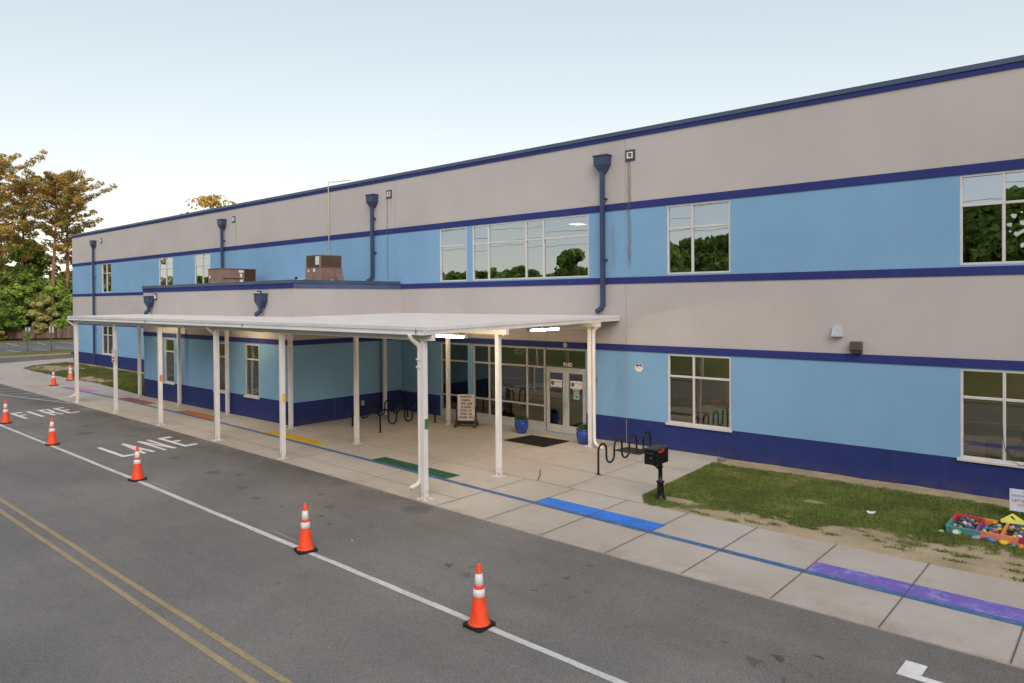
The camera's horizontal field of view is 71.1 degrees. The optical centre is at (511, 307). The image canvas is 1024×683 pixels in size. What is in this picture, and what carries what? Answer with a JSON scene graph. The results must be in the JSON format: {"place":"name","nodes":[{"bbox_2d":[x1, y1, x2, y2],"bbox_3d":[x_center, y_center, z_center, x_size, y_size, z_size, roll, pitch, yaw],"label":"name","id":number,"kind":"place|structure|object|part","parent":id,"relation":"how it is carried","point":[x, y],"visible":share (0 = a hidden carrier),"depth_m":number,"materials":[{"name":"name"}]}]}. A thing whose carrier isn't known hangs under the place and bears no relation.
{"place":"outdoors","nodes":[
{"label":"outdoors","id":0,"kind":"place"},
{"bbox_2d":[24,362,144,395],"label":"lawn","id":1,"kind":"structure","parent":0,"point":[87,378],"depth_m":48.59,"materials":[{"name":"plant"}]},
{"bbox_2d":[0,338,582,393],"bbox_3d":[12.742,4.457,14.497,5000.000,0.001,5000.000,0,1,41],"label":"ground","id":2,"kind":"structure","parent":0,"point":[37,340],"depth_m":89.89,"materials":[{"name":"grey asphalt"}]},
{"bbox_2d":[0,331,6,339],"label":"bush","id":3,"kind":"object","parent":2,"relation":"on","point":[2,337],"visible":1,"depth_m":89.66,"materials":[{"name":"plant"}]},
{"bbox_2d":[0,300,13,336],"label":"broadleaf tree","id":4,"kind":"object","parent":2,"relation":"on","point":[5,313],"visible":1,"depth_m":89.29,"materials":[{"name":"green plant"}]},
{"bbox_2d":[0,258,19,321],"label":"broadleaf tree","id":5,"kind":"object","parent":2,"relation":"on","point":[2,266],"visible":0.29,"depth_m":92.70,"materials":[{"name":"green plant"}]},
{"bbox_2d":[0,192,20,258],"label":"pine tree","id":6,"kind":"object","parent":2,"relation":"on","point":[7,241],"visible":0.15,"depth_m":98.86,"materials":[{"name":"brown plant"}]},
{"bbox_2d":[0,272,30,329],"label":"broadleaf tree","id":7,"kind":"object","parent":2,"relation":"on","point":[6,290],"visible":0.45,"depth_m":91.96,"materials":[{"name":"green plant"}]},
{"bbox_2d":[5,285,38,330],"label":"broadleaf tree","id":8,"kind":"object","parent":2,"relation":"on","point":[23,319],"visible":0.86,"depth_m":91.39,"materials":[{"name":"green plant"}]},
{"bbox_2d":[0,149,48,257],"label":"pine tree","id":9,"kind":"object","parent":2,"relation":"on","point":[4,166],"visible":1,"depth_m":90.92,"materials":[{"name":"brown plant"}]},
{"bbox_2d":[0,178,49,265],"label":"pine tree","id":10,"kind":"object","parent":2,"relation":"on","point":[24,192],"visible":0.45,"depth_m":96.33,"materials":[{"name":"brown plant"}]},
{"bbox_2d":[23,330,32,340],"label":"bush","id":11,"kind":"object","parent":2,"relation":"on","point":[30,337],"visible":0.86,"depth_m":89.45,"materials":[{"name":"green plant"}]},
{"bbox_2d":[10,272,46,325],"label":"broadleaf tree","id":12,"kind":"object","parent":2,"relation":"on","point":[33,285],"visible":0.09,"depth_m":95.97,"materials":[{"name":"green plant"}]},
{"bbox_2d":[0,238,60,325],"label":"broadleaf tree","id":13,"kind":"object","parent":2,"relation":"on","point":[39,264],"visible":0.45,"depth_m":97.38,"materials":[{"name":"green plant"}]},
{"bbox_2d":[0,342,72,352],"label":"parking lot","id":14,"kind":"structure","parent":2,"relation":"on","point":[22,347],"depth_m":75.30,"materials":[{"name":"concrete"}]},
{"bbox_2d":[25,327,29,351],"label":"sign post","id":15,"kind":"object","parent":14,"relation":"on","point":[27,329],"visible":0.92,"depth_m":66.51,"materials":[{"name":"white metal"}]},
{"bbox_2d":[0,349,72,355],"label":"grass strip","id":16,"kind":"object","parent":2,"relation":"on","point":[35,352],"depth_m":64.79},
{"bbox_2d":[49,326,53,349],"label":"sign post","id":17,"kind":"object","parent":16,"relation":"on","point":[51,329],"visible":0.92,"depth_m":67.67,"materials":[{"name":"white metal"}]},
{"bbox_2d":[0,352,73,357],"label":"kerb","id":18,"kind":"structure","parent":2,"relation":"on","point":[35,355],"depth_m":61.67,"materials":[{"name":"concrete"}]},
{"bbox_2d":[2,325,72,338],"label":"board fence","id":19,"kind":"object","parent":2,"relation":"on","point":[67,332],"visible":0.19,"depth_m":92.05,"materials":[{"name":"brown wood"}]},
{"bbox_2d":[36,323,47,339],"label":"sapling","id":20,"kind":"object","parent":2,"relation":"on","point":[42,325],"visible":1,"depth_m":89.99,"materials":[{"name":"green plant"}]},
{"bbox_2d":[26,294,58,338],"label":"broadleaf tree","id":21,"kind":"object","parent":2,"relation":"on","point":[42,313],"visible":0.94,"depth_m":91.81,"materials":[{"name":"green plant"}]},
{"bbox_2d":[11,169,88,325],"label":"pine tree","id":22,"kind":"object","parent":2,"relation":"on","point":[40,208],"visible":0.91,"depth_m":94.23,"materials":[{"name":"brown plant"}]},
{"bbox_2d":[34,279,70,325],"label":"broadleaf tree","id":23,"kind":"object","parent":2,"relation":"on","point":[59,288],"visible":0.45,"depth_m":95.04,"materials":[{"name":"green plant"}]},
{"bbox_2d":[54,315,67,338],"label":"sapling","id":24,"kind":"object","parent":2,"relation":"on","point":[59,326],"visible":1,"depth_m":90.38,"materials":[{"name":"green plant"}]},
{"bbox_2d":[54,276,72,325],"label":"broadleaf tree","id":25,"kind":"object","parent":2,"relation":"on","point":[70,285],"visible":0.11,"depth_m":97.40,"materials":[{"name":"green plant"}]},
{"bbox_2d":[57,294,72,324],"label":"broadleaf tree","id":26,"kind":"object","parent":2,"relation":"on","point":[67,307],"visible":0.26,"depth_m":93.53,"materials":[{"name":"green plant"}]},
{"bbox_2d":[57,270,72,291],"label":"broadleaf tree","id":27,"kind":"object","parent":2,"relation":"on","point":[61,274],"visible":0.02,"depth_m":100.01,"materials":[{"name":"green plant"}]},
{"bbox_2d":[37,169,117,288],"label":"pine tree","id":28,"kind":"object","parent":2,"relation":"on","point":[79,202],"visible":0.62,"depth_m":96.86,"materials":[{"name":"brown plant"}]},
{"bbox_2d":[181,194,235,213],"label":"broadleaf tree","id":29,"kind":"object","parent":2,"relation":"on","point":[211,201],"visible":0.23,"depth_m":103.02,"materials":[{"name":"yellow plant"}]},
{"bbox_2d":[71,55,1023,499],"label":"school building","id":30,"kind":"structure","parent":2,"relation":"on","point":[755,253],"depth_m":21.11,"materials":[{"name":"grey paint"}]},
{"bbox_2d":[89,240,96,364],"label":"downspout","id":31,"kind":"object","parent":30,"relation":"attached to","point":[93,244],"visible":1,"depth_m":52.25,"materials":[{"name":"blue metal"}]},
{"bbox_2d":[102,263,110,292],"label":"window","id":32,"kind":"structure","parent":30,"relation":"in","point":[106,268],"depth_m":51.15,"materials":[{"name":"metal"}]},
{"bbox_2d":[101,326,112,355],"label":"window","id":33,"kind":"structure","parent":30,"relation":"in","point":[103,334],"depth_m":51.09,"materials":[{"name":"metal"}]},
{"bbox_2d":[143,296,153,313],"bbox_3d":[-17.162,-0.091,33.816,0.550,0.889,0.318,0,1,41],"label":"downspout","id":34,"kind":"object","parent":30,"relation":"attached to","point":[149,302],"visible":1,"depth_m":33.74,"materials":[{"name":"blue metal"}]},
{"bbox_2d":[159,257,172,284],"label":"window","id":35,"kind":"structure","parent":30,"relation":"in","point":[165,264],"depth_m":44.56,"materials":[{"name":"glass"}]},
{"bbox_2d":[163,338,174,384],"bbox_3d":[-15.696,2.472,32.816,1.110,2.095,0.135,0,1,41],"label":"window","id":36,"kind":"structure","parent":30,"relation":"in","point":[166,382],"depth_m":33.11,"materials":[{"name":"metal"}]},
{"bbox_2d":[195,253,209,283],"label":"window","id":37,"kind":"structure","parent":30,"relation":"in","point":[202,261],"depth_m":41.43,"materials":[{"name":"glass"}]},
{"bbox_2d":[213,342,224,393],"bbox_3d":[-12.061,2.495,29.620,1.090,2.085,0.135,0,1,41],"label":"window","id":38,"kind":"structure","parent":30,"relation":"in","point":[221,391],"depth_m":29.49,"materials":[{"name":"metal"}]},
{"bbox_2d":[216,219,226,267],"bbox_3d":[-16.004,-2.703,39.381,0.550,4.273,0.420,0,1,41],"label":"downspout","id":39,"kind":"object","parent":30,"relation":"attached to","point":[221,223],"visible":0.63,"depth_m":39.38,"materials":[{"name":"blue metal"}]},
{"bbox_2d":[208,268,256,282],"bbox_3d":[-13.843,-1.281,35.572,1.500,1.250,1.930,0,1,41],"label":"rooftop unit","id":40,"kind":"object","parent":30,"relation":"on","point":[218,275],"visible":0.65,"depth_m":35.09,"materials":[{"name":"brown metal"}]},
{"bbox_2d":[244,344,259,398],"bbox_3d":[-10.132,2.489,27.923,1.150,2.105,0.135,0,1,41],"label":"window","id":41,"kind":"structure","parent":30,"relation":"in","point":[247,395],"depth_m":28.23,"materials":[{"name":"metal"}]},
{"bbox_2d":[253,293,267,316],"bbox_3d":[-9.525,-0.085,27.099,0.550,0.889,0.318,0,1,41],"label":"downspout","id":42,"kind":"object","parent":30,"relation":"attached to","point":[260,300],"visible":1,"depth_m":27.02,"materials":[{"name":"blue metal"}]},
{"bbox_2d":[305,254,343,279],"bbox_3d":[-7.689,-1.398,29.673,1.305,1.520,1.176,0,1,41],"label":"rooftop unit","id":43,"kind":"object","parent":30,"relation":"on","point":[323,267],"visible":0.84,"depth_m":29.35,"materials":[{"name":"brown metal"}]},
{"bbox_2d":[328,180,350,254],"bbox_3d":[-7.819,-3.208,32.629,1.274,5.122,0.159,0,1,25],"label":"conduit pipe","id":44,"kind":"object","parent":30,"relation":"attached to","point":[328,209],"visible":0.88,"depth_m":32.81,"materials":[{"name":"grey metal"}]},
{"bbox_2d":[365,194,378,280],"bbox_3d":[-6.019,-2.922,30.595,0.550,3.793,0.420,0,1,41],"label":"downspout","id":45,"kind":"object","parent":30,"relation":"attached to","point":[371,200],"visible":0.95,"depth_m":30.57,"materials":[{"name":"blue metal"}]},
{"bbox_2d":[440,226,466,281],"bbox_3d":[-2.242,-2.030,27.638,1.500,2.070,0.073,0,1,41],"label":"window","id":46,"kind":"structure","parent":30,"relation":"in","point":[453,241],"depth_m":27.65,"materials":[{"name":"glass"}]},
{"bbox_2d":[514,348,525,354],"bbox_3d":[0.274,1.567,25.601,0.600,0.235,0.005,0,1,41],"label":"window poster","id":47,"kind":"object","parent":30,"relation":"attached to","point":[519,351],"depth_m":25.60,"materials":[{"name":"green paper"}]},
{"bbox_2d":[472,214,588,280],"bbox_3d":[0.540,-2.024,25.191,5.330,2.070,0.073,0,1,41],"label":"window","id":48,"kind":"structure","parent":30,"relation":"in","point":[555,247],"depth_m":25.03,"materials":[{"name":"glass"}]},
{"bbox_2d":[546,368,565,432],"bbox_3d":[1.496,3.184,24.437,0.818,2.153,0.148,0,1,41],"label":"entrance door","id":49,"kind":"structure","parent":30,"relation":"in","point":[550,382],"depth_m":24.46,"materials":[{"name":"metal"}]},
{"bbox_2d":[565,370,585,434],"bbox_3d":[2.117,3.185,23.891,0.818,2.153,0.148,0,1,41],"label":"entrance door","id":50,"kind":"structure","parent":30,"relation":"in","point":[577,385],"depth_m":23.96,"materials":[{"name":"metal"}]},
{"bbox_2d":[592,153,611,313],"bbox_3d":[2.853,-2.309,22.801,0.550,5.063,0.420,0,1,41],"label":"downspout","id":51,"kind":"object","parent":30,"relation":"attached to","point":[602,163],"visible":1,"depth_m":22.79,"materials":[{"name":"blue metal"}]},
{"bbox_2d":[635,362,642,371],"bbox_3d":[3.933,1.857,22.191,0.281,0.286,0.012,0,1,41],"label":"security sign","id":52,"kind":"object","parent":30,"relation":"attached to","point":[638,367],"visible":1,"depth_m":22.19,"materials":[{"name":"white plastic"}]},
{"bbox_2d":[688,420,706,423],"bbox_3d":[6.136,3.931,22.430,1.000,0.720,0.700,0,1,41],"label":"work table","id":53,"kind":"object","parent":30,"relation":"in","point":[698,422],"visible":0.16,"depth_m":22.28,"materials":[{"name":"brown wood"}]},
{"bbox_2d":[665,354,731,432],"bbox_3d":[5.438,2.469,20.913,2.090,2.135,0.135,0,1,41],"label":"window","id":54,"kind":"structure","parent":30,"relation":"in","point":[675,423],"depth_m":21.00,"materials":[{"name":"metal"}]},
{"bbox_2d":[667,199,730,274],"bbox_3d":[5.435,-2.014,20.885,2.010,2.070,0.073,0,1,41],"label":"window","id":55,"kind":"structure","parent":30,"relation":"in","point":[698,234],"depth_m":20.87,"materials":[{"name":"glass"}]},
{"bbox_2d":[707,407,729,426],"bbox_3d":[6.391,3.673,21.583,0.900,1.250,0.530,0,1,41],"label":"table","id":56,"kind":"object","parent":30,"relation":"in","point":[718,417],"visible":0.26,"depth_m":21.44,"materials":[{"name":"metal"}]},
{"bbox_3d":[6.230,3.676,21.401,0.880,1.150,0.014,0,1,41],"label":"door","id":57,"kind":"part","parent":56,"relation":"part of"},
{"bbox_2d":[831,326,842,336],"bbox_3d":[8.285,0.619,18.248,0.260,0.260,0.157,0,1,41],"label":"wall vent","id":58,"kind":"object","parent":30,"relation":"attached to","point":[837,331],"depth_m":18.22,"materials":[{"name":"white plastic"}]},
{"bbox_2d":[850,341,862,353],"bbox_3d":[8.624,1.010,17.938,0.260,0.300,0.190,0,1,41],"label":"wall light","id":59,"kind":"object","parent":30,"relation":"attached to","point":[856,347],"visible":1,"depth_m":17.88,"materials":[{"name":"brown metal"}]},
{"bbox_2d":[957,368,1023,468],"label":"window","id":60,"kind":"structure","parent":30,"relation":"in","point":[999,462],"depth_m":16.16,"materials":[{"name":"metal"}]},
{"bbox_2d":[960,169,1023,264],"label":"window","id":61,"kind":"structure","parent":30,"relation":"in","point":[992,203],"depth_m":16.14,"materials":[{"name":"glass"}]},
{"bbox_2d":[985,434,1023,461],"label":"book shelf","id":62,"kind":"object","parent":30,"relation":"in","point":[994,447],"visible":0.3,"depth_m":17.08,"materials":[{"name":"brown wood"}]},
{"bbox_2d":[1002,403,1023,465],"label":"hanging cable","id":63,"kind":"object","parent":30,"relation":"hanging from","point":[1003,438],"visible":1,"depth_m":16.00,"materials":[{"name":"black rubber"}]},
{"bbox_2d":[0,354,1023,682],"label":"road","id":64,"kind":"structure","parent":0,"point":[184,562],"depth_m":11.06,"materials":[{"name":"grey asphalt"}]},
{"bbox_2d":[0,400,10,423],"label":"traffic cone","id":65,"kind":"object","parent":64,"relation":"on","point":[5,418],"visible":1,"depth_m":27.11,"materials":[{"name":"orange plastic"}]},
{"bbox_2d":[44,418,59,445],"bbox_3d":[-14.783,3.984,23.006,0.352,0.866,0.352,0,1,41],"label":"traffic cone","id":66,"kind":"object","parent":64,"relation":"on","point":[52,439],"visible":1,"depth_m":22.94,"materials":[{"name":"orange plastic"}]},
{"bbox_2d":[128,446,146,481],"bbox_3d":[-9.605,3.996,18.354,0.352,0.866,0.352,0,1,35],"label":"traffic cone","id":67,"kind":"object","parent":64,"relation":"on","point":[137,473],"visible":1,"depth_m":18.28,"materials":[{"name":"orange plastic"}]},
{"bbox_2d":[294,503,317,554],"bbox_3d":[-3.773,4.010,13.069,0.352,0.866,0.352,-1,0,-34],"label":"traffic cone","id":68,"kind":"object","parent":64,"relation":"on","point":[305,545],"visible":1,"depth_m":12.99,"materials":[{"name":"orange plastic"}]},
{"bbox_2d":[463,563,495,632],"bbox_3d":[-0.462,4.018,10.004,0.352,0.866,0.352,0,1,41],"label":"traffic cone","id":69,"kind":"object","parent":64,"relation":"on","point":[479,621],"visible":1,"depth_m":9.93,"materials":[{"name":"orange plastic"}]},
{"bbox_2d":[0,358,1023,668],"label":"sidewalk","id":70,"kind":"structure","parent":0,"point":[562,494],"depth_m":15.33,"materials":[{"name":"concrete"}]},
{"bbox_2d":[49,370,57,385],"bbox_3d":[-25.205,3.870,39.358,0.352,0.866,0.352,-1,1,25],"label":"traffic cone","id":71,"kind":"object","parent":70,"relation":"on","point":[53,381],"visible":1,"depth_m":39.29,"materials":[{"name":"orange plastic"}]},
{"bbox_2d":[67,366,73,380],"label":"traffic cone","id":72,"kind":"object","parent":70,"relation":"on","point":[70,377],"visible":1,"depth_m":41.81,"materials":[{"name":"orange plastic"}]},
{"bbox_2d":[67,313,619,500],"bbox_3d":[-8.415,2.296,27.293,24.873,4.031,8.627,0,1,41],"label":"walkway canopy","id":73,"kind":"object","parent":70,"relation":"on","point":[423,328],"visible":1,"depth_m":21.94,"materials":[{"name":"white metal"}]},
{"bbox_2d":[112,349,114,361],"bbox_3d":[-16.329,1.974,29.318,0.300,0.560,0.012,0,1,41],"label":"parking sign","id":74,"kind":"object","parent":73,"relation":"attached to","point":[113,355],"visible":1,"depth_m":29.29,"materials":[{"name":"white metal"}]},
{"bbox_2d":[435,333,466,337],"bbox_3d":[-1.500,0.681,17.374,1.080,0.115,0.110,0,1,41],"label":"tube light","id":75,"kind":"object","parent":73,"relation":"attached to","point":[461,335],"visible":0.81,"depth_m":17.25,"materials":[{"name":"beige plastic"}]},
{"bbox_2d":[526,326,559,331],"bbox_3d":[0.922,0.633,21.037,0.110,0.115,1.440,0,1,41],"label":"tube light","id":76,"kind":"object","parent":73,"relation":"attached to","point":[542,328],"visible":0.96,"depth_m":20.93,"materials":[{"name":"beige plastic"}]},
{"bbox_2d":[351,397,408,425],"bbox_3d":[-4.934,3.892,26.953,0.140,0.798,2.726,0,1,41],"label":"bike rack","id":77,"kind":"object","parent":70,"relation":"on","point":[377,408],"visible":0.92,"depth_m":26.82,"materials":[{"name":"black metal"}]},
{"bbox_2d":[378,402,436,432],"bbox_3d":[-3.702,3.897,25.629,0.140,0.798,2.686,0,1,41],"label":"bike rack","id":78,"kind":"object","parent":70,"relation":"on","point":[404,415],"visible":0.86,"depth_m":25.36,"materials":[{"name":"black metal"}]},
{"bbox_2d":[454,394,478,427],"bbox_3d":[-1.644,3.708,25.727,0.794,1.147,0.622,0,1,8],"label":"letter board","id":79,"kind":"object","parent":70,"relation":"on","point":[466,408],"visible":1,"depth_m":25.69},
{"bbox_2d":[514,414,528,433],"bbox_3d":[0.320,3.926,24.396,0.542,0.711,0.566,-1,1,-13],"label":"planter pot","id":80,"kind":"object","parent":70,"relation":"on","point":[521,423],"visible":1,"depth_m":24.22,"materials":[{"name":"blue ceramic"}]},
{"bbox_2d":[505,435,568,446],"bbox_3d":[0.776,4.277,22.962,1.750,0.010,1.250,0,1,41],"label":"door mat","id":81,"kind":"object","parent":70,"relation":"on","point":[534,440],"depth_m":22.93,"materials":[{"name":"black rubber"}]},
{"bbox_2d":[576,422,587,444],"bbox_3d":[2.258,3.942,22.481,0.543,0.690,0.613,0,1,41],"label":"planter pot","id":82,"kind":"object","parent":70,"relation":"on","point":[582,434],"visible":0.84,"depth_m":22.30,"materials":[{"name":"blue ceramic"}]},
{"bbox_2d":[596,431,650,474],"bbox_3d":[3.096,3.913,19.504,0.140,0.798,2.746,0,1,41],"label":"bike rack","id":83,"kind":"object","parent":70,"relation":"on","point":[621,442],"visible":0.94,"depth_m":19.34,"materials":[{"name":"black metal"}]},
{"bbox_2d":[615,447,643,454],"bbox_3d":[3.596,4.274,21.360,0.900,0.010,0.730,0,1,41],"label":"floor mat","id":84,"kind":"object","parent":70,"relation":"on","point":[632,450],"visible":0.64,"depth_m":21.35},
{"bbox_2d":[0,0,1023,281],"label":"sky","id":85,"kind":"structure","parent":0,"point":[169,103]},
{"bbox_2d":[696,412,706,421],"bbox_3d":[6.025,3.440,22.454,0.400,0.264,0.280,0,1,41],"label":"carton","id":86,"kind":"object","parent":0,"point":[701,416],"visible":0.59,"depth_m":22.36,"materials":[{"name":"cardboard"}]},
{"bbox_2d":[711,400,724,408],"bbox_3d":[6.245,2.935,21.719,0.340,0.225,0.238,0,1,41],"label":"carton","id":87,"kind":"object","parent":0,"point":[720,404],"visible":1,"depth_m":21.62,"materials":[{"name":"brown cardboard"}]},
{"bbox_2d":[642,458,1023,583],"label":"lawn","id":88,"kind":"structure","parent":0,"point":[989,565],"depth_m":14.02,"materials":[{"name":"plant"}]},
{"bbox_2d":[643,444,668,499],"bbox_3d":[3.247,3.739,16.084,0.320,1.212,0.592,0,1,41],"label":"mailbox","id":89,"kind":"object","parent":88,"relation":"on","point":[655,455],"visible":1,"depth_m":16.01,"materials":[{"name":"black metal"}]},
{"bbox_2d":[645,451,654,463],"bbox_3d":[3.058,3.331,15.870,0.259,0.269,0.015,0,1,41],"label":"door","id":90,"kind":"structure","parent":89,"relation":"in","point":[647,458],"depth_m":15.87,"materials":[{"name":"black metal"}]},
{"bbox_2d":[717,457,725,461],"bbox_3d":[5.853,4.258,19.998,0.245,0.139,0.185,0,1,41],"label":"grey stone","id":91,"kind":"object","parent":88,"relation":"on","point":[720,459],"visible":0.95,"depth_m":19.93,"materials":[{"name":"grey stone"}]},
{"bbox_2d":[952,529,960,534],"bbox_3d":[8.456,4.282,13.621,0.150,0.108,0.054,0,1,41],"label":"painted stone","id":92,"kind":"object","parent":88,"relation":"on","point":[956,531],"visible":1,"depth_m":13.61,"materials":[{"name":"white stone"}]},
{"bbox_2d":[971,535,980,539],"bbox_3d":[8.660,4.305,13.368,0.130,0.092,0.146,-1,1,-34],"label":"painted rock","id":93,"kind":"object","parent":88,"relation":"on","point":[976,536],"visible":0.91,"depth_m":13.34,"materials":[{"name":"stone"}]},
{"bbox_2d":[945,513,1023,545],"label":"rock box","id":94,"kind":"object","parent":88,"relation":"on","point":[983,522],"visible":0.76,"depth_m":13.60,"materials":[{"name":"multicoloured wood"}]},
{"bbox_2d":[1001,514,1023,524],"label":"painted gable","id":95,"kind":"structure","parent":94,"relation":"on","point":[1012,519],"depth_m":13.86,"materials":[{"name":"yellow wood"}]},
{"bbox_2d":[984,537,994,542],"bbox_3d":[8.838,4.303,13.228,0.135,0.100,0.175,0,1,-7],"label":"painted rock","id":96,"kind":"object","parent":88,"relation":"on","point":[992,540],"visible":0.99,"depth_m":13.19,"materials":[{"name":"blue stone"}]},
{"bbox_2d":[998,539,1008,544],"bbox_3d":[8.989,4.303,13.087,0.176,0.100,0.133,-1,5,-10],"label":"painted rock","id":97,"kind":"object","parent":88,"relation":"on","point":[1003,542],"visible":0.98,"depth_m":13.05,"materials":[{"name":"yellow stone"}]},
{"bbox_2d":[1010,488,1023,517],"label":"yard sign","id":98,"kind":"object","parent":88,"relation":"on","point":[1016,499],"visible":0.99,"depth_m":14.46,"materials":[{"name":"plastic"}]},
{"bbox_2d":[1021,427,1023,439],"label":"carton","id":99,"kind":"object","parent":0,"point":[1022,433],"visible":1,"depth_m":16.65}
]}

